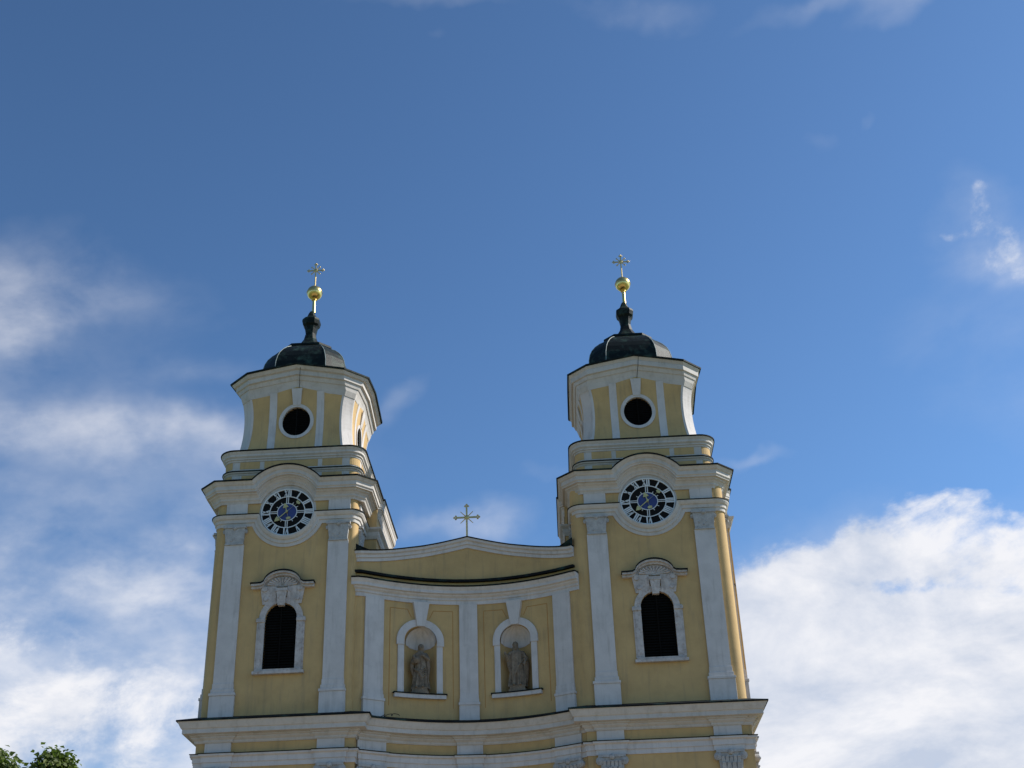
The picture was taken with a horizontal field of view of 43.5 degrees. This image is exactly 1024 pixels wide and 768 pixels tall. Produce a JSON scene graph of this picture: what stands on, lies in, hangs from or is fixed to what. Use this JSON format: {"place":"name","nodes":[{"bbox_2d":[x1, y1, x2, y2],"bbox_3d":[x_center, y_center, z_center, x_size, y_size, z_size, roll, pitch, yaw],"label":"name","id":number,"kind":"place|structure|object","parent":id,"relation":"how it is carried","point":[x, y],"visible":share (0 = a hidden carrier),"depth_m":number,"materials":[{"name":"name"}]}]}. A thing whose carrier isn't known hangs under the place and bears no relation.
{"place":"outdoors","nodes":[
{"label":"outdoors","id":0,"kind":"place"},
{"bbox_2d":[0,0,1023,767],"label":"sky","id":1,"kind":"structure","parent":0,"point":[815,207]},
{"label":"plaza","id":2,"kind":"structure","parent":0,"visible":0},
{"bbox_2d":[0,742,81,767],"bbox_3d":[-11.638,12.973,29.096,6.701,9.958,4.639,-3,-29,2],"label":"tree","id":3,"kind":"object","parent":2,"relation":"on","point":[54,758],"visible":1,"depth_m":30.99,"materials":[{"name":"green plant"}]},
{"bbox_2d":[176,255,767,767],"bbox_3d":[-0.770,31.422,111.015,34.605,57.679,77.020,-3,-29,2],"label":"church","id":4,"kind":"structure","parent":2,"relation":"on","point":[614,615],"depth_m":79.49,"materials":[{"name":"paint"}]},
{"bbox_2d":[250,569,315,675],"bbox_3d":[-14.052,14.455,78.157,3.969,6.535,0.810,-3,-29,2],"label":"window","id":5,"kind":"structure","parent":4,"relation":"in","point":[283,635],"depth_m":78.17,"materials":[{"name":"stone"}]},
{"bbox_2d":[279,388,313,438],"bbox_3d":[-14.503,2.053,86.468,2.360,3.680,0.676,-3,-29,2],"label":"round window","id":6,"kind":"structure","parent":4,"relation":"in","point":[297,423],"depth_m":86.46,"materials":[{"name":"black paint"}]},
{"bbox_2d":[356,411,365,446],"bbox_3d":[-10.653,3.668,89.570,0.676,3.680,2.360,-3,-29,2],"label":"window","id":7,"kind":"structure","parent":4,"relation":"in","point":[359,428],"depth_m":89.95,"materials":[{"name":"white paint"}]},
{"bbox_2d":[410,644,429,692],"bbox_3d":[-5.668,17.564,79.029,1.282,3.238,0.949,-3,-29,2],"label":"statue","id":8,"kind":"object","parent":4,"relation":"on","point":[420,671],"visible":1,"depth_m":78.84,"materials":[{"name":"stone"}]},
{"bbox_2d":[504,641,529,690],"bbox_3d":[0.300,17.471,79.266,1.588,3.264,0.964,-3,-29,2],"label":"statue","id":9,"kind":"object","parent":4,"relation":"on","point":[517,660],"visible":1,"depth_m":79.04,"materials":[{"name":"stone"}]},
{"bbox_2d":[577,407,583,438],"bbox_3d":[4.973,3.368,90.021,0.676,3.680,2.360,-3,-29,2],"label":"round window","id":10,"kind":"structure","parent":4,"relation":"in","point":[581,422],"depth_m":90.41,"materials":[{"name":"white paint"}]},
{"bbox_2d":[620,378,655,427],"bbox_3d":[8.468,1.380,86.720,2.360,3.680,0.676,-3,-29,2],"label":"round window","id":11,"kind":"structure","parent":4,"relation":"in","point":[637,413],"depth_m":86.71,"materials":[{"name":"black paint"}]},
{"bbox_2d":[621,557,688,662],"bbox_3d":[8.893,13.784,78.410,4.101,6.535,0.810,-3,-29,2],"label":"window","id":12,"kind":"structure","parent":4,"relation":"in","point":[655,633],"depth_m":78.42,"materials":[{"name":"stone"}]}
]}

